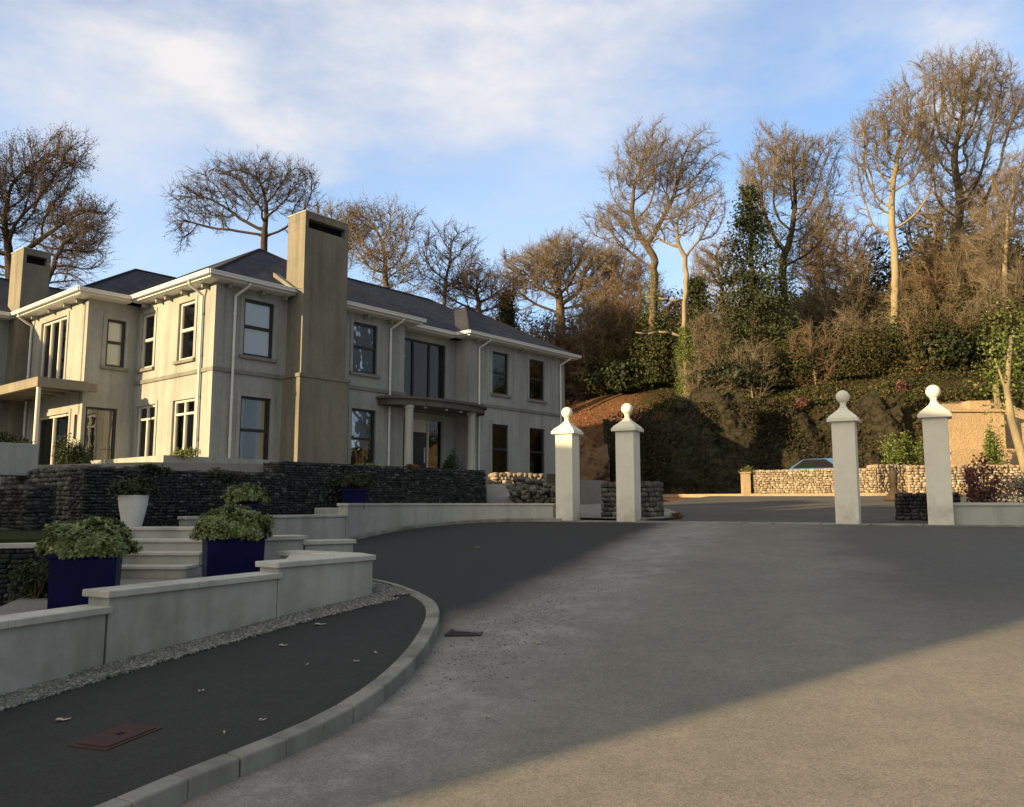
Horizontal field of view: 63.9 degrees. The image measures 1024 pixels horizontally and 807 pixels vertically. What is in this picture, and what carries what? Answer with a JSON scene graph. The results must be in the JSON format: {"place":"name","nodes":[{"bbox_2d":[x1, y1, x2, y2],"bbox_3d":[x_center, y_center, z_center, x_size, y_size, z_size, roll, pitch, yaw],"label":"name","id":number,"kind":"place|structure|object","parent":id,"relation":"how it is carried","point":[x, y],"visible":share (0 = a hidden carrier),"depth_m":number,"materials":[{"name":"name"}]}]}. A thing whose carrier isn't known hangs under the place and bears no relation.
{"place":"outdoors","nodes":[
{"label":"outdoors","id":0,"kind":"place"},
{"bbox_2d":[0,529,131,569],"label":"lawn","id":1,"kind":"structure","parent":0,"point":[20,536],"depth_m":9.46,"materials":[{"name":"green plant"}]},
{"bbox_2d":[0,543,46,606],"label":"stone wall","id":2,"kind":"structure","parent":1,"relation":"on","point":[15,553],"depth_m":8.60,"materials":[{"name":"grey"}]},
{"bbox_2d":[0,484,56,530],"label":"stone wall","id":3,"kind":"structure","parent":1,"relation":"on","point":[27,507],"depth_m":11.56,"materials":[{"name":"grey"}]},
{"bbox_2d":[1,465,115,523],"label":"stone wall","id":4,"kind":"structure","parent":1,"relation":"on","point":[59,478],"depth_m":13.60,"materials":[{"name":"grey"}]},
{"bbox_2d":[0,431,38,476],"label":"planter box","id":5,"kind":"object","parent":4,"relation":"on","point":[18,459],"visible":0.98,"depth_m":14.73,"materials":[{"name":"white concrete"}]},
{"bbox_2d":[106,474,159,528],"bbox_3d":[-5.665,1.455,12.252,0.698,0.823,0.704,0,-7,0],"label":"potted plant","id":6,"kind":"object","parent":1,"relation":"on","point":[137,490],"visible":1,"depth_m":12.10,"materials":[{"name":"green plant"}]},
{"bbox_2d":[68,466,287,526],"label":"stone wall","id":7,"kind":"structure","parent":1,"relation":"on","point":[191,493],"depth_m":13.97,"materials":[{"name":"grey"}]},
{"bbox_2d":[220,481,271,511],"bbox_3d":[-4.316,1.631,13.300,0.801,0.747,0.685,1,-7,-11],"label":"potted plant","id":8,"kind":"object","parent":1,"relation":"on","point":[248,497],"visible":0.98,"depth_m":13.18,"materials":[{"name":"green plant"}]},
{"bbox_2d":[314,508,367,522],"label":"stone block","id":9,"kind":"structure","parent":1,"relation":"on","point":[325,510],"depth_m":16.36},
{"bbox_2d":[331,471,375,507],"bbox_3d":[-3.249,1.825,16.872,0.926,0.868,0.893,1,-7,-11],"label":"potted plant","id":10,"kind":"object","parent":9,"relation":"on","point":[353,494],"visible":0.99,"depth_m":16.64,"materials":[{"name":"green plant"}]},
{"bbox_2d":[263,461,485,514],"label":"stone wall","id":11,"kind":"structure","parent":1,"relation":"on","point":[309,488],"depth_m":17.85,"materials":[{"name":"grey"}]},
{"bbox_2d":[0,575,201,614],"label":"path","id":12,"kind":"structure","parent":0,"point":[22,605],"depth_m":7.83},
{"bbox_2d":[1,558,48,602],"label":"garden shrub","id":13,"kind":"object","parent":12,"relation":"on","point":[34,581],"visible":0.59,"depth_m":8.14,"materials":[{"name":"green plant"}]},
{"bbox_2d":[33,515,142,608],"bbox_3d":[-3.940,1.509,7.654,0.928,0.940,0.878,3,-7,-20],"label":"potted plant","id":14,"kind":"object","parent":12,"relation":"on","point":[89,553],"visible":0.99,"depth_m":7.38,"materials":[{"name":"green plant"}]},
{"bbox_2d":[121,526,201,577],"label":"stone steps","id":15,"kind":"structure","parent":12,"relation":"on","point":[171,552],"depth_m":10.75,"materials":[{"name":"stone"}]},
{"bbox_2d":[187,502,275,576],"bbox_3d":[-3.290,1.635,9.610,0.973,0.966,0.961,3,-8,-26],"label":"potted plant","id":16,"kind":"object","parent":12,"relation":"on","point":[232,538],"visible":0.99,"depth_m":9.34,"materials":[{"name":"green plant"}]},
{"bbox_2d":[0,581,414,711],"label":"gravel","id":17,"kind":"structure","parent":0,"point":[382,593],"depth_m":6.61,"materials":[{"name":"gravel"}]},
{"bbox_2d":[0,580,425,806],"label":"pavement","id":18,"kind":"structure","parent":0,"point":[246,684],"depth_m":5.13,"materials":[{"name":"asphalt"}]},
{"bbox_2d":[68,723,161,750],"bbox_3d":[-2.205,1.863,4.565,0.282,0.058,0.386,-3,-8,23],"label":"manhole cover","id":19,"kind":"object","parent":18,"relation":"on","point":[114,737],"visible":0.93,"depth_m":4.54,"materials":[{"name":"metal"}]},
{"bbox_2d":[0,462,606,487],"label":"terrace","id":20,"kind":"structure","parent":0,"point":[259,468],"depth_m":16.06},
{"bbox_2d":[51,429,95,463],"bbox_3d":[-12.835,1.494,24.093,1.219,1.505,1.045,0,-7,0],"label":"garden shrub","id":21,"kind":"object","parent":20,"relation":"on","point":[75,454],"visible":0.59,"depth_m":23.89,"materials":[{"name":"green plant"}]},
{"bbox_2d":[90,455,278,463],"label":"terrace parapet","id":22,"kind":"structure","parent":20,"relation":"on","point":[170,458],"depth_m":23.48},
{"bbox_2d":[0,0,1023,338],"label":"sky","id":23,"kind":"structure","parent":0,"point":[500,117],"materials":[{"name":"blue"}]},
{"bbox_2d":[174,522,1023,806],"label":"road","id":24,"kind":"structure","parent":0,"point":[759,665],"depth_m":5.69,"materials":[{"name":"asphalt"}]},
{"bbox_2d":[94,591,439,806],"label":"kerb","id":25,"kind":"structure","parent":24,"relation":"on","point":[177,788],"depth_m":4.45,"materials":[{"name":"concrete"}]},
{"bbox_2d":[341,518,561,539],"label":"kerb","id":26,"kind":"structure","parent":24,"relation":"on","point":[375,533],"depth_m":18.61,"materials":[{"name":"concrete"}]},
{"bbox_2d":[384,552,636,730],"bbox_3d":[0.401,2.111,8.755,1.998,0.567,8.250,-2,-7,13],"label":"grit","id":27,"kind":"object","parent":24,"relation":"on","point":[516,633],"visible":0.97,"depth_m":7.37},
{"bbox_2d":[603,387,906,493],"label":"cliff","id":28,"kind":"structure","parent":0,"point":[673,433],"depth_m":40.00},
{"bbox_2d":[606,389,897,493],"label":"cliff creeper","id":29,"kind":"object","parent":28,"relation":"attached to","point":[783,428],"visible":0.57,"depth_m":40.05,"materials":[{"name":"plant"}]},
{"bbox_2d":[565,364,1023,501],"bbox_3d":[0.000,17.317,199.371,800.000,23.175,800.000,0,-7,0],"label":"ground","id":30,"kind":"structure","parent":0,"point":[618,398],"depth_m":43.14,"materials":[{"name":"soil"}]},
{"bbox_2d":[0,122,122,278],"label":"beech tree","id":31,"kind":"object","parent":30,"relation":"on","point":[35,171],"visible":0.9,"depth_m":45.30,"materials":[{"name":"brown plant"}]},
{"bbox_2d":[28,202,123,289],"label":"beech tree","id":32,"kind":"object","parent":30,"relation":"on","point":[78,231],"visible":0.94,"depth_m":43.24,"materials":[{"name":"brown plant"}]},
{"bbox_2d":[0,550,375,694],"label":"garden wall","id":33,"kind":"structure","parent":30,"relation":"on","point":[107,625],"depth_m":6.66,"materials":[{"name":"concrete"}]},
{"bbox_2d":[160,145,326,254],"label":"tree","id":34,"kind":"object","parent":30,"relation":"on","point":[264,234],"visible":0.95,"depth_m":47.54,"materials":[{"name":"brown plant"}]},
{"bbox_2d":[177,514,346,539],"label":"garden wall","id":35,"kind":"structure","parent":30,"relation":"on","point":[321,526],"depth_m":14.92,"materials":[{"name":"concrete"}]},
{"bbox_2d":[0,210,581,478],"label":"house","id":36,"kind":"structure","parent":30,"relation":"on","point":[309,350],"depth_m":27.78,"materials":[{"name":"beige"}]},
{"bbox_2d":[37,311,69,378],"bbox_3d":[-15.977,-1.879,28.657,2.460,2.380,0.158,-6,-9,40],"label":"window","id":37,"kind":"structure","parent":36,"relation":"in","point":[55,334],"depth_m":28.77,"materials":[{"name":"grey"}]},
{"bbox_2d":[37,408,103,464],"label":"window","id":38,"kind":"structure","parent":36,"relation":"in","point":[49,428],"depth_m":28.29,"materials":[{"name":"grey"}]},
{"bbox_2d":[63,407,116,463],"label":"window","id":39,"kind":"structure","parent":36,"relation":"in","point":[93,421],"depth_m":27.47,"materials":[{"name":"black"}]},
{"bbox_2d":[100,314,130,371],"bbox_3d":[-13.362,-2.024,27.630,0.245,1.840,0.890,-6,-9,40],"label":"window","id":40,"kind":"structure","parent":36,"relation":"in","point":[114,335],"depth_m":27.71,"materials":[{"name":"black"}]},
{"bbox_2d":[132,400,157,456],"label":"window","id":41,"kind":"structure","parent":36,"relation":"in","point":[147,423],"depth_m":27.34,"materials":[{"name":"grey"}]},
{"bbox_2d":[135,307,157,372],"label":"window","id":42,"kind":"structure","parent":36,"relation":"in","point":[150,321],"depth_m":27.86,"materials":[{"name":"grey"}]},
{"bbox_2d":[168,393,196,455],"bbox_3d":[-10.250,1.003,25.654,1.610,2.530,0.158,-6,-9,40],"label":"window","id":43,"kind":"structure","parent":36,"relation":"in","point":[185,410],"depth_m":25.83,"materials":[{"name":"grey"}]},
{"bbox_2d":[172,294,197,364],"bbox_3d":[-10.327,-2.324,26.085,1.260,2.120,0.220,-6,-9,40],"label":"window","id":44,"kind":"structure","parent":36,"relation":"in","point":[189,311],"depth_m":26.20,"materials":[{"name":"grey"}]},
{"bbox_2d":[234,391,274,459],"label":"window","id":45,"kind":"structure","parent":36,"relation":"in","point":[243,430],"depth_m":26.14,"materials":[{"name":"black"}]},
{"bbox_2d":[239,294,277,362],"bbox_3d":[-8.092,-2.375,26.159,0.245,2.040,1.340,-6,-9,40],"label":"window","id":46,"kind":"structure","parent":36,"relation":"in","point":[256,318],"depth_m":26.24,"materials":[{"name":"black"}]},
{"bbox_2d":[347,404,378,463],"bbox_3d":[-5.309,1.229,29.071,0.158,2.310,1.360,-6,-9,40],"label":"window","id":47,"kind":"structure","parent":36,"relation":"in","point":[360,421],"depth_m":29.14,"materials":[{"name":"black"}]},
{"bbox_2d":[349,317,380,378],"bbox_3d":[-5.294,-1.973,29.450,0.245,2.040,1.360,-6,-9,40],"label":"window","id":48,"kind":"structure","parent":36,"relation":"in","point":[364,362],"depth_m":29.51,"materials":[{"name":"black"}]},
{"bbox_2d":[403,418,440,467],"bbox_3d":[-3.662,1.848,32.242,0.140,2.450,2.450,-6,-9,40],"label":"front door","id":49,"kind":"structure","parent":36,"relation":"in","point":[426,433],"depth_m":32.55,"materials":[{"name":"grey"}]},
{"bbox_2d":[404,338,444,398],"bbox_3d":[-3.641,-1.283,32.672,0.092,2.430,2.650,-6,-9,40],"label":"window","id":50,"kind":"structure","parent":36,"relation":"in","point":[424,362],"depth_m":32.85,"materials":[{"name":"black"}]},
{"bbox_2d":[490,420,510,472],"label":"window","id":51,"kind":"structure","parent":36,"relation":"in","point":[498,433],"depth_m":34.78,"materials":[{"name":"black"}]},
{"bbox_2d":[490,348,511,397],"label":"window","id":52,"kind":"structure","parent":36,"relation":"in","point":[498,361],"depth_m":35.15,"materials":[{"name":"black"}]},
{"bbox_2d":[527,425,546,478],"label":"window","id":53,"kind":"structure","parent":36,"relation":"in","point":[537,437],"depth_m":36.69,"materials":[{"name":"black"}]},
{"bbox_2d":[527,356,547,403],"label":"window","id":54,"kind":"structure","parent":36,"relation":"in","point":[534,368],"depth_m":37.02,"materials":[{"name":"black"}]},
{"bbox_2d":[264,535,355,560],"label":"garden wall","id":55,"kind":"structure","parent":30,"relation":"on","point":[274,544],"depth_m":10.68,"materials":[{"name":"concrete"}]},
{"bbox_2d":[333,184,444,294],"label":"beech tree","id":56,"kind":"object","parent":30,"relation":"on","point":[384,252],"visible":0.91,"depth_m":48.31,"materials":[{"name":"brown plant"}]},
{"bbox_2d":[337,503,555,537],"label":"garden wall","id":57,"kind":"structure","parent":30,"relation":"on","point":[381,516],"depth_m":18.66,"materials":[{"name":"concrete"}]},
{"bbox_2d":[412,215,489,305],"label":"beech tree","id":58,"kind":"object","parent":30,"relation":"on","point":[450,259],"visible":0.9,"depth_m":49.20,"materials":[{"name":"brown plant"}]},
{"bbox_2d":[419,256,535,320],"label":"beech tree","id":59,"kind":"object","parent":30,"relation":"on","point":[486,286],"visible":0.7,"depth_m":50.85,"materials":[{"name":"brown plant"}]},
{"bbox_2d":[506,476,555,502],"bbox_3d":[0.617,2.287,20.741,1.900,0.918,1.237,-3,-8,22],"label":"rockery","id":60,"kind":"object","parent":30,"relation":"on","point":[526,490],"visible":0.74,"depth_m":20.36,"materials":[{"name":"grey stone"}]},
{"bbox_2d":[490,305,592,403],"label":"bare shrub","id":61,"kind":"object","parent":30,"relation":"on","point":[542,332],"visible":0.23,"depth_m":57.96,"materials":[{"name":"brown plant"}]},
{"bbox_2d":[495,220,631,326],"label":"beech tree","id":62,"kind":"object","parent":30,"relation":"on","point":[550,266],"visible":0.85,"depth_m":66.94,"materials":[{"name":"brown plant"}]},
{"bbox_2d":[579,434,609,481],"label":"rock bank","id":63,"kind":"object","parent":30,"relation":"on","point":[594,464],"visible":0.12,"depth_m":46.75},
{"bbox_2d":[541,252,649,401],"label":"bare shrub","id":64,"kind":"object","parent":30,"relation":"on","point":[580,335],"visible":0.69,"depth_m":57.57,"materials":[{"name":"brown plant"}]},
{"bbox_2d":[582,354,669,394],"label":"evergreen bush","id":65,"kind":"object","parent":30,"relation":"on","point":[613,374],"visible":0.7,"depth_m":55.10,"materials":[{"name":"green plant"}]},
{"bbox_2d":[588,249,687,354],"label":"bare shrub","id":66,"kind":"object","parent":30,"relation":"on","point":[639,287],"visible":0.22,"depth_m":58.78,"materials":[{"name":"brown plant"}]},
{"bbox_2d":[578,112,730,388],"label":"beech tree","id":67,"kind":"object","parent":30,"relation":"on","point":[650,171],"visible":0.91,"depth_m":56.69,"materials":[{"name":"brown plant"}]},
{"bbox_2d":[625,305,703,385],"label":"evergreen bush","id":68,"kind":"object","parent":30,"relation":"on","point":[666,348],"visible":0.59,"depth_m":54.53,"materials":[{"name":"green plant"}]},
{"bbox_2d":[615,176,733,402],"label":"ash tree","id":69,"kind":"object","parent":30,"relation":"on","point":[683,334],"visible":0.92,"depth_m":46.17,"materials":[{"name":"brown plant"}]},
{"bbox_2d":[673,273,715,372],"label":"conifer tree","id":70,"kind":"object","parent":30,"relation":"on","point":[697,289],"visible":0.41,"depth_m":54.74,"materials":[{"name":"green plant"}]},
{"bbox_2d":[687,228,747,311],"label":"beech tree","id":71,"kind":"object","parent":30,"relation":"on","point":[708,268],"visible":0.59,"depth_m":67.40,"materials":[{"name":"brown plant"}]},
{"bbox_2d":[677,293,766,367],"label":"bare shrub","id":72,"kind":"object","parent":30,"relation":"on","point":[714,335],"visible":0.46,"depth_m":48.68,"materials":[{"name":"brown plant"}]},
{"bbox_2d":[690,357,781,394],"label":"evergreen bush","id":73,"kind":"object","parent":30,"relation":"on","point":[746,380],"visible":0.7,"depth_m":43.19,"materials":[{"name":"green plant"}]},
{"bbox_2d":[719,333,785,397],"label":"bare shrub","id":74,"kind":"object","parent":30,"relation":"on","point":[754,355],"visible":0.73,"depth_m":43.03,"materials":[{"name":"brown plant"}]},
{"bbox_2d":[698,180,814,363],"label":"conifer tree","id":75,"kind":"object","parent":30,"relation":"on","point":[753,317],"visible":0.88,"depth_m":47.89,"materials":[{"name":"green plant"}]},
{"bbox_2d":[737,332,807,389],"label":"evergreen bush","id":76,"kind":"object","parent":30,"relation":"on","point":[777,358],"visible":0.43,"depth_m":43.81,"materials":[{"name":"green plant"}]},
{"bbox_2d":[528,520,1023,526],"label":"gate sill","id":77,"kind":"structure","parent":30,"relation":"on","point":[812,523],"depth_m":16.35,"materials":[{"name":"concrete"}]},
{"bbox_2d":[551,407,582,520],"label":"gate pillar","id":78,"kind":"structure","parent":77,"relation":"on","point":[566,432],"depth_m":18.73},
{"bbox_2d":[611,403,643,521],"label":"gate pillar","id":79,"kind":"structure","parent":77,"relation":"on","point":[627,430],"depth_m":17.98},
{"bbox_2d":[826,390,860,523],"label":"gate pillar","id":80,"kind":"structure","parent":77,"relation":"on","point":[842,420],"depth_m":15.89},
{"bbox_2d":[917,385,953,524],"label":"gate pillar","id":81,"kind":"structure","parent":77,"relation":"on","point":[934,416],"depth_m":15.14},
{"bbox_2d":[731,113,856,346],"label":"beech tree","id":82,"kind":"object","parent":30,"relation":"on","point":[782,174],"visible":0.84,"depth_m":51.48,"materials":[{"name":"brown plant"}]},
{"bbox_2d":[761,318,839,386],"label":"evergreen bush","id":83,"kind":"object","parent":30,"relation":"on","point":[793,365],"visible":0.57,"depth_m":43.83,"materials":[{"name":"green plant"}]},
{"bbox_2d":[780,314,845,389],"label":"bare shrub","id":84,"kind":"object","parent":30,"relation":"on","point":[809,336],"visible":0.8,"depth_m":43.47,"materials":[{"name":"brown plant"}]},
{"bbox_2d":[625,355,1023,464],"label":"undergrowth","id":85,"kind":"object","parent":30,"relation":"on","point":[946,392],"visible":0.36,"depth_m":40.09,"materials":[{"name":"green plant"}]},
{"bbox_2d":[787,212,889,292],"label":"bare shrub","id":86,"kind":"object","parent":30,"relation":"on","point":[874,243],"visible":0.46,"depth_m":61.06,"materials":[{"name":"brown plant"}]},
{"bbox_2d":[788,244,890,334],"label":"bare shrub","id":87,"kind":"object","parent":30,"relation":"on","point":[822,304],"visible":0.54,"depth_m":51.95,"materials":[{"name":"brown plant"}]},
{"bbox_2d":[809,320,904,379],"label":"evergreen bush","id":88,"kind":"object","parent":30,"relation":"on","point":[870,340],"visible":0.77,"depth_m":42.76,"materials":[{"name":"green plant"}]},
{"bbox_2d":[838,66,958,337],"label":"beech tree","id":89,"kind":"object","parent":30,"relation":"on","point":[883,122],"visible":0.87,"depth_m":47.72,"materials":[{"name":"brown plant"}]},
{"bbox_2d":[882,298,958,369],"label":"evergreen bush","id":90,"kind":"object","parent":30,"relation":"on","point":[900,333],"visible":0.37,"depth_m":42.33,"materials":[{"name":"green plant"}]},
{"bbox_2d":[880,213,978,311],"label":"bare shrub","id":91,"kind":"object","parent":30,"relation":"on","point":[936,275],"visible":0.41,"depth_m":50.09,"materials":[{"name":"brown plant"}]},
{"bbox_2d":[895,184,972,262],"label":"beech tree","id":92,"kind":"object","parent":30,"relation":"on","point":[918,225],"visible":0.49,"depth_m":55.62,"materials":[{"name":"brown plant"}]},
{"bbox_2d":[894,307,987,370],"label":"evergreen bush","id":93,"kind":"object","parent":30,"relation":"on","point":[920,333],"visible":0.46,"depth_m":40.78,"materials":[{"name":"green plant"}]},
{"bbox_2d":[900,37,1023,302],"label":"beech tree","id":94,"kind":"object","parent":30,"relation":"on","point":[961,93],"visible":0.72,"depth_m":51.92,"materials":[{"name":"brown plant"}]},
{"bbox_2d":[907,321,1023,371],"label":"evergreen bush","id":95,"kind":"object","parent":30,"relation":"on","point":[959,342],"visible":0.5,"depth_m":40.21,"materials":[{"name":"green plant"}]},
{"bbox_2d":[934,201,1023,312],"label":"bare shrub","id":96,"kind":"object","parent":30,"relation":"on","point":[964,262],"visible":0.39,"depth_m":48.31,"materials":[{"name":"brown plant"}]},
{"bbox_2d":[953,142,1023,313],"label":"beech tree","id":97,"kind":"object","parent":30,"relation":"on","point":[1005,238],"visible":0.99,"depth_m":45.41,"materials":[{"name":"brown plant"}]},
{"bbox_2d":[953,503,1023,526],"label":"garden wall","id":98,"kind":"structure","parent":30,"relation":"on","point":[979,514],"depth_m":14.76,"materials":[{"name":"stone"}]},
{"bbox_2d":[967,288,1023,370],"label":"evergreen bush","id":99,"kind":"object","parent":30,"relation":"on","point":[1010,324],"visible":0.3,"depth_m":39.72,"materials":[{"name":"green plant"}]},
{"bbox_2d":[971,245,1023,319],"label":"bare shrub","id":100,"kind":"object","parent":30,"relation":"on","point":[1004,287],"visible":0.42,"depth_m":43.03,"materials":[{"name":"brown plant"}]},
{"bbox_2d":[580,494,1021,523],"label":"yard","id":101,"kind":"structure","parent":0,"point":[874,509],"depth_m":22.18,"materials":[{"name":"asphalt"}]},
{"bbox_2d":[601,481,663,519],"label":"stone wall","id":102,"kind":"structure","parent":101,"relation":"on","point":[651,500],"depth_m":18.73,"materials":[{"name":"grey"}]},
{"bbox_2d":[752,464,924,493],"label":"stone wall","id":103,"kind":"structure","parent":101,"relation":"on","point":[874,478],"depth_m":31.94,"materials":[{"name":"grey"}]},
{"bbox_2d":[877,430,924,465],"bbox_3d":[15.261,1.819,31.863,2.171,1.609,1.384,0,-7,0],"label":"garden shrub","id":104,"kind":"object","parent":103,"relation":"on","point":[901,454],"visible":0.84,"depth_m":31.74,"materials":[{"name":"green plant"}]},
{"bbox_2d":[894,492,960,520],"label":"stone wall","id":105,"kind":"structure","parent":101,"relation":"on","point":[910,507],"depth_m":16.60,"materials":[{"name":"grey"}]},
{"bbox_2d":[905,464,1023,493],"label":"stone wall","id":106,"kind":"structure","parent":101,"relation":"on","point":[915,480],"depth_m":30.39,"materials":[{"name":"grey"}]},
{"bbox_2d":[959,452,1013,502],"bbox_3d":[11.120,1.844,19.450,1.177,1.397,0.995,0,-7,0],"label":"garden shrub","id":107,"kind":"object","parent":101,"relation":"on","point":[976,491],"visible":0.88,"depth_m":19.44,"materials":[{"name":"red plant"}]},
{"bbox_2d":[954,268,1023,477],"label":"leaning tree","id":108,"kind":"object","parent":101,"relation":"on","point":[1006,380],"visible":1,"depth_m":30.11,"materials":[{"name":"green plant"}]},
{"bbox_2d":[939,400,1023,448],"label":"slope","id":109,"kind":"structure","parent":0,"point":[1019,417],"depth_m":34.13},
{"bbox_2d":[947,409,1018,464],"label":"retaining wall","id":110,"kind":"structure","parent":109,"relation":"on","point":[967,428],"depth_m":33.29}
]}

